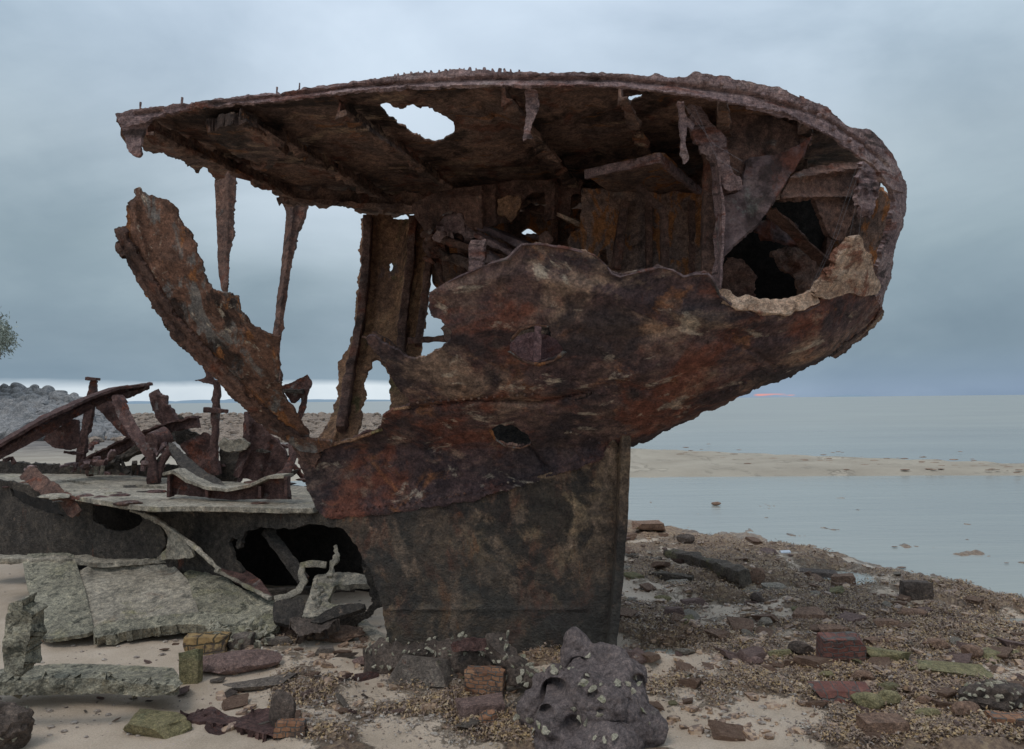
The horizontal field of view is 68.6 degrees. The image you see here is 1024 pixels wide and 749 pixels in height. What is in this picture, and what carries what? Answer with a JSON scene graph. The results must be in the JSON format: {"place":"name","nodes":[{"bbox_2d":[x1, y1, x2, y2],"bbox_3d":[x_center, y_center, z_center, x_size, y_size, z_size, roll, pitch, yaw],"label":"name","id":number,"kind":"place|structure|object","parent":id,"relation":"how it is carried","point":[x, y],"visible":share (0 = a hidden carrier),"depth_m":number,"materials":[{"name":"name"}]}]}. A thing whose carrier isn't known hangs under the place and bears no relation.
{"place":"outdoors","nodes":[
{"label":"outdoors","id":0,"kind":"place"},
{"bbox_2d":[127,399,390,403],"bbox_3d":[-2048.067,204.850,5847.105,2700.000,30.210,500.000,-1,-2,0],"label":"hills","id":1,"kind":"structure","parent":0,"point":[227,401],"depth_m":5674.69,"materials":[{"name":"grey"}]},
{"bbox_2d":[0,416,1023,748],"bbox_3d":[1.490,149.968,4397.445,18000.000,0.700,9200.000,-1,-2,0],"label":"ground","id":2,"kind":"structure","parent":0,"point":[104,732],"depth_m":5.35,"materials":[{"name":"sand"}]},
{"bbox_2d":[0,701,34,748],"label":"oyster rock","id":3,"kind":"object","parent":2,"relation":"on","point":[16,724],"visible":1,"depth_m":3.99,"materials":[{"name":"stone"}]},
{"bbox_2d":[0,592,182,699],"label":"corner beam","id":4,"kind":"structure","parent":2,"relation":"on","point":[21,674],"depth_m":4.40,"materials":[{"name":"concrete"}]},
{"bbox_2d":[0,509,280,649],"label":"fallen hull plate","id":5,"kind":"object","parent":2,"relation":"on","point":[109,601],"visible":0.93,"depth_m":6.25,"materials":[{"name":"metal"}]},
{"bbox_2d":[123,708,192,738],"bbox_3d":[-1.998,1.949,4.184,0.410,0.088,0.205,-1,-2,13],"label":"stone slab","id":6,"kind":"object","parent":2,"relation":"on","point":[156,723],"depth_m":4.15,"materials":[{"name":"stone"}]},
{"bbox_2d":[178,649,203,684],"bbox_3d":[-2.119,1.922,4.950,0.154,0.244,0.077,0,-2,-12],"label":"stone slab","id":7,"kind":"object","parent":2,"relation":"on","point":[190,666],"depth_m":4.92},
{"bbox_2d":[0,370,381,626],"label":"sunken hull section","id":8,"kind":"object","parent":2,"relation":"on","point":[268,523],"visible":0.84,"depth_m":7.51,"materials":[{"name":"metal"}]},
{"bbox_2d":[183,631,231,654],"bbox_3d":[-2.245,1.981,5.525,0.330,0.135,0.165,-1,-2,0],"label":"yellow brick","id":9,"kind":"object","parent":2,"relation":"on","point":[209,643],"visible":0.84,"depth_m":5.45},
{"bbox_2d":[204,720,225,734],"bbox_3d":[-1.654,1.973,4.190,0.100,0.018,0.204,2,5,-34],"label":"slate fragment","id":10,"kind":"object","parent":2,"relation":"on","point":[214,730],"visible":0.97,"depth_m":4.17,"materials":[{"name":"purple stone"}]},
{"bbox_2d":[180,706,275,742],"bbox_3d":[-1.572,1.987,4.308,0.706,0.099,0.318,-1,-2,21],"label":"iron scrap","id":11,"kind":"object","parent":2,"relation":"on","point":[248,723],"visible":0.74,"depth_m":4.27,"materials":[{"name":"metal"}]},
{"bbox_2d":[221,693,248,710],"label":"stone","id":12,"kind":"object","parent":2,"relation":"on","point":[234,702],"visible":0.93,"depth_m":4.54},
{"bbox_2d":[88,412,382,442],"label":"flat rubble","id":13,"kind":"object","parent":2,"relation":"on","point":[314,424],"visible":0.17,"depth_m":58.74,"materials":[{"name":"stone"}]},
{"bbox_2d":[227,631,255,649],"bbox_3d":[-2.012,1.984,5.584,0.192,0.124,0.091,0,-2,-8],"label":"slate shard","id":14,"kind":"object","parent":2,"relation":"on","point":[237,637],"visible":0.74,"depth_m":5.55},
{"bbox_2d":[203,649,282,674],"bbox_3d":[-1.896,1.971,5.147,0.581,0.126,0.295,-1,-2,0],"label":"stone slab","id":15,"kind":"object","parent":2,"relation":"on","point":[235,662],"depth_m":5.10,"materials":[{"name":"stone"}]},
{"bbox_2d":[223,673,297,690],"bbox_3d":[-1.619,1.993,4.833,0.471,0.055,0.200,0,-2,-18],"label":"slate shard","id":16,"kind":"object","parent":2,"relation":"on","point":[257,684],"visible":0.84,"depth_m":4.81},
{"bbox_2d":[259,636,293,644],"bbox_3d":[-1.792,2.001,5.627,0.314,0.055,0.088,-1,-2,0],"label":"slate shard","id":17,"kind":"object","parent":2,"relation":"on","point":[279,640],"visible":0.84,"depth_m":5.61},
{"bbox_2d":[269,689,295,726],"bbox_3d":[-1.277,1.875,4.177,0.154,0.246,0.077,-1,-2,0],"label":"stone","id":18,"kind":"object","parent":2,"relation":"on","point":[283,705],"visible":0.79,"depth_m":4.15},
{"bbox_2d":[280,626,296,636],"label":"stone","id":19,"kind":"object","parent":2,"relation":"on","point":[286,630],"visible":0.19,"depth_m":5.79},
{"bbox_2d":[273,718,306,737],"bbox_3d":[-1.210,1.932,4.110,0.173,0.079,0.088,-1,-2,0],"label":"red brick","id":20,"kind":"object","parent":2,"relation":"on","point":[290,727],"visible":0.98,"depth_m":4.07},
{"bbox_2d":[272,545,369,643],"bbox_3d":[-1.497,1.719,5.929,0.757,0.602,0.781,-1,-2,0],"label":"frame bracket","id":21,"kind":"object","parent":2,"relation":"on","point":[318,615],"visible":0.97,"depth_m":5.81,"materials":[{"name":"metal"}]},
{"bbox_2d":[315,646,334,655],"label":"stone","id":22,"kind":"object","parent":2,"relation":"on","point":[325,649],"visible":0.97,"depth_m":5.45,"materials":[{"name":"stone"}]},
{"bbox_2d":[312,625,364,642],"bbox_3d":[-1.348,2.004,5.800,0.415,0.106,0.201,-1,-2,0],"label":"stone","id":23,"kind":"object","parent":2,"relation":"on","point":[345,633],"visible":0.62,"depth_m":5.75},
{"bbox_2d":[335,693,350,708],"bbox_3d":[-1.009,1.962,4.492,0.046,0.015,0.179,19,4,-39],"label":"slate fragment","id":24,"kind":"object","parent":2,"relation":"on","point":[341,700],"visible":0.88,"depth_m":4.50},
{"bbox_2d":[333,652,357,657],"bbox_3d":[-1.189,2.008,5.384,0.193,0.032,0.055,-10,-10,6],"label":"slate fragment","id":25,"kind":"object","parent":2,"relation":"on","point":[352,654],"visible":1,"depth_m":5.36,"materials":[{"name":"stone"}]},
{"bbox_2d":[351,671,378,681],"bbox_3d":[-0.976,2.006,4.969,0.206,0.028,0.116,-3,12,-35],"label":"slate fragment","id":26,"kind":"object","parent":2,"relation":"on","point":[366,676],"visible":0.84,"depth_m":4.97,"materials":[{"name":"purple stone"}]},
{"bbox_2d":[356,620,386,640],"bbox_3d":[-1.179,2.051,6.066,0.127,0.056,1.087,1,-2,-29],"label":"grey plank","id":27,"kind":"object","parent":2,"relation":"on","point":[372,633],"visible":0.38,"depth_m":5.93,"materials":[{"name":"wood"}]},
{"bbox_2d":[386,654,454,687],"bbox_3d":[-0.586,1.889,4.834,0.429,0.175,0.213,-1,-2,0],"label":"slate shard","id":28,"kind":"object","parent":2,"relation":"on","point":[437,672],"visible":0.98,"depth_m":4.77,"materials":[{"name":"stone"}]},
{"bbox_2d":[363,630,538,689],"bbox_3d":[-0.382,1.880,4.989,1.325,0.415,0.404,-1,-2,25],"label":"rock","id":29,"kind":"object","parent":2,"relation":"on","point":[381,655],"visible":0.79,"depth_m":4.90,"materials":[{"name":"stone"}]},
{"bbox_2d":[455,717,480,727],"bbox_3d":[-0.232,1.941,4.175,0.178,0.028,0.103,-1,-11,-33],"label":"slate fragment","id":30,"kind":"object","parent":2,"relation":"on","point":[471,722],"visible":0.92,"depth_m":4.15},
{"bbox_2d":[455,692,504,718],"bbox_3d":[-0.178,1.924,4.355,0.284,0.083,0.140,0,-2,-15],"label":"stone block","id":31,"kind":"object","parent":2,"relation":"on","point":[469,706],"depth_m":4.31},
{"bbox_2d":[464,665,506,695],"bbox_3d":[-0.171,1.905,4.663,0.271,0.156,0.136,-1,-2,12],"label":"orange brick","id":32,"kind":"object","parent":2,"relation":"on","point":[478,680],"visible":0.9,"depth_m":4.61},
{"bbox_2d":[114,67,906,652],"bbox_3d":[0.022,0.092,5.795,5.980,4.486,3.456,-1,-2,0],"label":"shipwreck stern","id":33,"kind":"object","parent":2,"relation":"on","point":[692,245],"visible":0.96,"depth_m":5.22,"materials":[{"name":"metal"}]},
{"bbox_2d":[0,542,1022,739],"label":"pebbles","id":34,"kind":"object","parent":2,"relation":"on","point":[432,715],"visible":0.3,"depth_m":4.49,"materials":[{"name":"stone"}]},
{"bbox_2d":[513,626,668,748],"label":"oyster boulder","id":35,"kind":"object","parent":2,"relation":"on","point":[585,693],"visible":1,"depth_m":3.93,"materials":[{"name":"stone"}]},
{"bbox_2d":[209,530,1023,740],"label":"broken rock","id":36,"kind":"object","parent":2,"relation":"on","point":[748,732],"visible":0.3,"depth_m":5.24,"materials":[{"name":"stone"}]},
{"bbox_2d":[620,608,637,618],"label":"stone","id":37,"kind":"object","parent":2,"relation":"on","point":[624,611],"visible":0.43,"depth_m":6.18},
{"bbox_2d":[239,530,1023,748],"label":"seaweed","id":38,"kind":"object","parent":2,"relation":"on","point":[934,723],"visible":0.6,"depth_m":4.87,"materials":[{"name":"plant"}]},
{"bbox_2d":[478,709,498,723],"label":"stone","id":39,"kind":"object","parent":38,"relation":"on","point":[486,716],"visible":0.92,"depth_m":4.18,"materials":[{"name":"orange stone"}]},
{"bbox_2d":[850,670,874,680],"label":"stone","id":40,"kind":"object","parent":38,"relation":"on","point":[863,674],"visible":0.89,"depth_m":4.76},
{"bbox_2d":[873,618,900,627],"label":"stone","id":41,"kind":"object","parent":38,"relation":"on","point":[881,622],"visible":0.86,"depth_m":5.82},
{"bbox_2d":[915,695,932,703],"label":"stone","id":42,"kind":"object","parent":38,"relation":"on","point":[923,699],"visible":0.96,"depth_m":4.41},
{"bbox_2d":[914,708,940,716],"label":"stone","id":43,"kind":"object","parent":38,"relation":"on","point":[926,712],"visible":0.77,"depth_m":4.20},
{"bbox_2d":[950,701,980,715],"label":"stone","id":44,"kind":"object","parent":38,"relation":"on","point":[961,707],"visible":0.91,"depth_m":4.17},
{"bbox_2d":[960,644,983,658],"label":"stone","id":45,"kind":"object","parent":38,"relation":"on","point":[976,651],"visible":0.82,"depth_m":5.15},
{"bbox_2d":[624,572,644,578],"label":"stone","id":46,"kind":"object","parent":2,"relation":"on","point":[630,575],"visible":0.88,"depth_m":7.63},
{"bbox_2d":[252,533,1022,748],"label":"shell grit","id":47,"kind":"object","parent":2,"relation":"on","point":[491,743],"visible":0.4,"depth_m":4.59,"materials":[{"name":"gravel"}]},
{"bbox_2d":[630,647,646,663],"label":"stone","id":48,"kind":"object","parent":2,"relation":"on","point":[641,659],"visible":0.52,"depth_m":5.33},
{"bbox_2d":[625,553,661,559],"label":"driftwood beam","id":49,"kind":"structure","parent":2,"relation":"on","point":[631,554],"depth_m":8.54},
{"bbox_2d":[639,582,656,591],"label":"stone","id":50,"kind":"object","parent":2,"relation":"on","point":[647,587],"visible":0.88,"depth_m":7.15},
{"bbox_2d":[632,520,665,530],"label":"stone slab","id":51,"kind":"object","parent":2,"relation":"on","point":[657,525],"depth_m":10.09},
{"bbox_2d":[641,652,660,662],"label":"stone","id":52,"kind":"object","parent":2,"relation":"on","point":[650,657],"visible":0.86,"depth_m":5.28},
{"bbox_2d":[649,701,664,711],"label":"stone","id":53,"kind":"object","parent":2,"relation":"on","point":[658,706],"visible":0.39,"depth_m":4.39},
{"bbox_2d":[651,561,670,568],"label":"stone","id":54,"kind":"object","parent":2,"relation":"on","point":[654,564],"visible":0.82,"depth_m":7.99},
{"bbox_2d":[648,571,693,580],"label":"driftwood beam","id":55,"kind":"structure","parent":2,"relation":"on","point":[666,575],"depth_m":7.75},
{"bbox_2d":[663,606,684,614],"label":"stone","id":56,"kind":"object","parent":2,"relation":"on","point":[675,609],"visible":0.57,"depth_m":6.20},
{"bbox_2d":[676,661,691,672],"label":"stone","id":57,"kind":"object","parent":2,"relation":"on","point":[681,665],"visible":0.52,"depth_m":5.15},
{"bbox_2d":[674,648,694,654],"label":"stone","id":58,"kind":"object","parent":2,"relation":"on","point":[684,651],"visible":0.97,"depth_m":5.36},
{"bbox_2d":[676,534,694,543],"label":"stone","id":59,"kind":"object","parent":2,"relation":"on","point":[686,538],"visible":0.96,"depth_m":9.26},
{"bbox_2d":[677,678,701,688],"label":"stone","id":60,"kind":"object","parent":2,"relation":"on","point":[693,683],"visible":0.92,"depth_m":4.72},
{"bbox_2d":[684,609,700,620],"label":"stone","id":61,"kind":"object","parent":2,"relation":"on","point":[692,612],"visible":0.62,"depth_m":6.24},
{"bbox_2d":[680,598,705,605],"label":"stone","id":62,"kind":"object","parent":2,"relation":"on","point":[701,601],"visible":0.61,"depth_m":6.64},
{"bbox_2d":[663,548,751,584],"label":"driftwood beam","id":63,"kind":"structure","parent":2,"relation":"on","point":[739,574],"depth_m":7.86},
{"bbox_2d":[704,629,729,640],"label":"stone","id":64,"kind":"object","parent":2,"relation":"on","point":[720,634],"visible":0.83,"depth_m":5.68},
{"bbox_2d":[714,647,738,658],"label":"stone","id":65,"kind":"object","parent":2,"relation":"on","point":[729,654],"visible":0.94,"depth_m":5.26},
{"bbox_2d":[708,719,745,740],"bbox_3d":[1.166,1.951,4.079,0.212,0.072,0.127,7,14,15],"label":"stone","id":66,"kind":"object","parent":2,"relation":"on","point":[719,729],"visible":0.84,"depth_m":4.06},
{"bbox_2d":[726,616,753,632],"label":"stone","id":67,"kind":"object","parent":2,"relation":"on","point":[738,623],"visible":0.71,"depth_m":5.81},
{"bbox_2d":[737,646,766,664],"bbox_3d":[1.661,1.956,5.218,0.193,0.072,0.185,-3,7,-17],"label":"stone","id":68,"kind":"object","parent":2,"relation":"on","point":[752,651],"visible":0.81,"depth_m":5.20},
{"bbox_2d":[744,656,763,664],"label":"stone","id":69,"kind":"object","parent":2,"relation":"on","point":[756,660],"visible":0.81,"depth_m":5.14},
{"bbox_2d":[745,537,762,544],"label":"stone","id":70,"kind":"object","parent":2,"relation":"on","point":[754,540],"visible":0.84,"depth_m":9.31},
{"bbox_2d":[750,592,764,602],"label":"stone","id":71,"kind":"object","parent":2,"relation":"on","point":[757,597],"visible":0.98,"depth_m":6.68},
{"bbox_2d":[750,568,765,584],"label":"stone","id":72,"kind":"object","parent":2,"relation":"on","point":[757,575],"visible":0.84,"depth_m":7.70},
{"bbox_2d":[750,613,778,621],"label":"stone","id":73,"kind":"object","parent":2,"relation":"on","point":[773,617],"visible":0.73,"depth_m":6.12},
{"bbox_2d":[755,626,773,639],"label":"stone","id":74,"kind":"object","parent":2,"relation":"on","point":[759,629],"visible":0.44,"depth_m":5.77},
{"bbox_2d":[757,617,772,626],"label":"stone","id":75,"kind":"object","parent":2,"relation":"on","point":[765,621],"visible":0.91,"depth_m":5.98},
{"bbox_2d":[761,582,786,590],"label":"stone","id":76,"kind":"object","parent":2,"relation":"on","point":[771,585],"visible":0.44,"depth_m":7.25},
{"bbox_2d":[764,660,784,667],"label":"stone","id":77,"kind":"object","parent":2,"relation":"on","point":[776,664],"visible":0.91,"depth_m":5.13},
{"bbox_2d":[768,649,792,656],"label":"stone slab","id":78,"kind":"object","parent":2,"relation":"on","point":[782,652],"depth_m":5.26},
{"bbox_2d":[787,640,812,654],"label":"stone","id":79,"kind":"object","parent":2,"relation":"on","point":[798,647],"visible":0.9,"depth_m":5.29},
{"bbox_2d":[792,607,833,620],"bbox_3d":[2.446,1.962,6.144,0.335,0.084,0.160,-1,-2,7],"label":"stone slab","id":80,"kind":"object","parent":2,"relation":"on","point":[807,612],"depth_m":6.11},
{"bbox_2d":[797,700,828,707],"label":"stone","id":81,"kind":"object","parent":2,"relation":"on","point":[816,703],"visible":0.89,"depth_m":4.42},
{"bbox_2d":[793,655,833,670],"bbox_3d":[2.033,1.949,5.061,0.250,0.082,0.140,-5,-11,41],"label":"stone","id":82,"kind":"object","parent":2,"relation":"on","point":[813,661],"visible":0.63,"depth_m":5.04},
{"bbox_2d":[799,567,837,577],"bbox_3d":[3.253,2.110,7.958,0.408,0.083,0.186,-1,-2,9],"label":"stone slab","id":83,"kind":"object","parent":2,"relation":"on","point":[825,573],"depth_m":7.93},
{"bbox_2d":[817,624,851,631],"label":"stone slab","id":84,"kind":"object","parent":2,"relation":"on","point":[831,628],"depth_m":5.70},
{"bbox_2d":[829,586,844,594],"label":"stone","id":85,"kind":"object","parent":2,"relation":"on","point":[838,589],"visible":0.77,"depth_m":6.84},
{"bbox_2d":[807,681,871,703],"bbox_3d":[1.981,1.918,4.530,0.340,0.092,0.174,-1,-2,0],"label":"stone block","id":86,"kind":"object","parent":2,"relation":"on","point":[833,691],"depth_m":4.51,"materials":[{"name":"stone"}]},
{"bbox_2d":[816,631,866,662],"bbox_3d":[2.255,1.885,5.149,0.308,0.206,0.152,-1,-2,5],"label":"brick lump","id":87,"kind":"object","parent":2,"relation":"on","point":[848,645],"visible":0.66,"depth_m":5.09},
{"bbox_2d":[831,573,855,584],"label":"stone slab","id":88,"kind":"object","parent":2,"relation":"on","point":[849,578],"depth_m":7.31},
{"bbox_2d":[837,611,866,623],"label":"stone","id":89,"kind":"object","parent":2,"relation":"on","point":[850,616],"visible":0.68,"depth_m":6.08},
{"bbox_2d":[849,703,880,712],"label":"stone","id":90,"kind":"object","parent":2,"relation":"on","point":[862,708],"visible":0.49,"depth_m":4.31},
{"bbox_2d":[850,692,883,708],"bbox_3d":[2.062,1.898,4.354,0.191,0.107,0.095,-1,-2,0],"label":"stone","id":91,"kind":"object","parent":2,"relation":"on","point":[870,700],"visible":0.9,"depth_m":4.32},
{"bbox_2d":[867,657,890,668],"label":"stone","id":92,"kind":"object","parent":2,"relation":"on","point":[884,661],"visible":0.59,"depth_m":5.01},
{"bbox_2d":[862,635,898,645],"bbox_3d":[2.701,1.930,5.443,0.322,0.055,0.126,0,-2,-8],"label":"stone slab","id":93,"kind":"object","parent":2,"relation":"on","point":[872,639],"depth_m":5.40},
{"bbox_2d":[856,712,909,737],"bbox_3d":[2.006,1.903,4.070,0.261,0.098,0.135,-1,-2,0],"label":"worn brick","id":94,"kind":"object","parent":2,"relation":"on","point":[888,723],"visible":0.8,"depth_m":4.02,"materials":[{"name":"brown brick"}]},
{"bbox_2d":[865,646,911,660],"bbox_3d":[2.533,1.913,5.109,0.331,0.095,0.161,-2,-2,29],"label":"stone","id":95,"kind":"object","parent":2,"relation":"on","point":[894,655],"visible":0.57,"depth_m":5.07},
{"bbox_2d":[877,690,900,705],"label":"stone","id":96,"kind":"object","parent":2,"relation":"on","point":[891,697],"visible":0.65,"depth_m":4.40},
{"bbox_2d":[877,681,900,691],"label":"stone","id":97,"kind":"object","parent":2,"relation":"on","point":[890,685],"visible":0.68,"depth_m":4.62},
{"bbox_2d":[897,608,927,615],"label":"stone","id":98,"kind":"object","parent":2,"relation":"on","point":[911,611],"visible":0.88,"depth_m":6.15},
{"bbox_2d":[899,580,933,600],"bbox_3d":[3.613,1.929,6.711,0.255,0.176,0.127,-1,-2,6],"label":"stone block","id":99,"kind":"object","parent":2,"relation":"on","point":[917,589],"depth_m":6.66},
{"bbox_2d":[921,638,950,649],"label":"stone","id":100,"kind":"object","parent":2,"relation":"on","point":[941,643],"visible":0.83,"depth_m":5.29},
{"bbox_2d":[931,699,952,708],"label":"stone","id":101,"kind":"object","parent":2,"relation":"on","point":[942,704],"visible":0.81,"depth_m":4.34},
{"bbox_2d":[927,687,957,698],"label":"stone","id":102,"kind":"object","parent":2,"relation":"on","point":[945,693],"visible":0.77,"depth_m":4.46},
{"bbox_2d":[907,659,993,679],"bbox_3d":[2.841,1.929,4.915,0.571,0.055,0.231,-1,-2,17],"label":"stone slab","id":103,"kind":"object","parent":2,"relation":"on","point":[962,669],"depth_m":4.88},
{"bbox_2d":[944,653,971,662],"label":"stone","id":104,"kind":"object","parent":2,"relation":"on","point":[961,657],"visible":0.56,"depth_m":5.07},
{"bbox_2d":[963,595,984,604],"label":"stone","id":105,"kind":"object","parent":2,"relation":"on","point":[971,599],"visible":0.97,"depth_m":6.68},
{"bbox_2d":[957,678,1023,711],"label":"oyster rock","id":106,"kind":"object","parent":2,"relation":"on","point":[1004,695],"visible":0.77,"depth_m":4.23,"materials":[{"name":"stone"}]},
{"bbox_2d":[982,646,1018,662],"bbox_3d":[3.368,1.949,5.242,0.356,0.056,0.177,0,-2,-19],"label":"stone slab","id":107,"kind":"object","parent":2,"relation":"on","point":[988,653],"depth_m":5.18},
{"bbox_2d":[989,646,1013,659],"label":"stone","id":108,"kind":"object","parent":2,"relation":"on","point":[1005,653],"visible":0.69,"depth_m":5.20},
{"bbox_2d":[983,710,1023,728],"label":"brick","id":109,"kind":"object","parent":2,"relation":"on","point":[1008,717],"visible":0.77,"depth_m":4.02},
{"bbox_2d":[995,637,1023,648],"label":"stone","id":110,"kind":"object","parent":2,"relation":"on","point":[1006,642],"visible":0.82,"depth_m":5.33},
{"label":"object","id":111,"kind":"object","parent":2,"relation":"on","visible":0},
{"bbox_2d":[0,425,10,439],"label":"seawall rock","id":112,"kind":"object","parent":111,"relation":"on","point":[3,429],"visible":0.4,"depth_m":38.03,"materials":[{"name":"stone"}]},
{"bbox_2d":[0,312,22,358],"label":"tree","id":113,"kind":"object","parent":111,"relation":"on","point":[6,339],"visible":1,"depth_m":43.56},
{"bbox_2d":[5,410,24,417],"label":"seawall rock","id":114,"kind":"object","parent":111,"relation":"on","point":[13,414],"visible":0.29,"depth_m":40.63,"materials":[{"name":"stone"}]},
{"bbox_2d":[17,412,36,419],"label":"seawall rock","id":115,"kind":"object","parent":111,"relation":"on","point":[26,415],"visible":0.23,"depth_m":40.55,"materials":[{"name":"stone"}]},
{"bbox_2d":[0,0,1023,400],"label":"sky","id":116,"kind":"structure","parent":0,"point":[940,83],"materials":[{"name":"grey"}]},
{"bbox_2d":[128,395,1023,653],"bbox_3d":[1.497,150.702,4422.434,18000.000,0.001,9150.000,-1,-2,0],"label":"water","id":117,"kind":"structure","parent":0,"point":[929,515],"depth_m":16.22,"materials":[{"name":"liquid"}]},
{"bbox_2d":[664,447,1022,567],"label":"wrack line","id":118,"kind":"object","parent":117,"relation":"on","point":[884,458],"visible":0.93,"depth_m":21.05,"materials":[{"name":"brown plant"}]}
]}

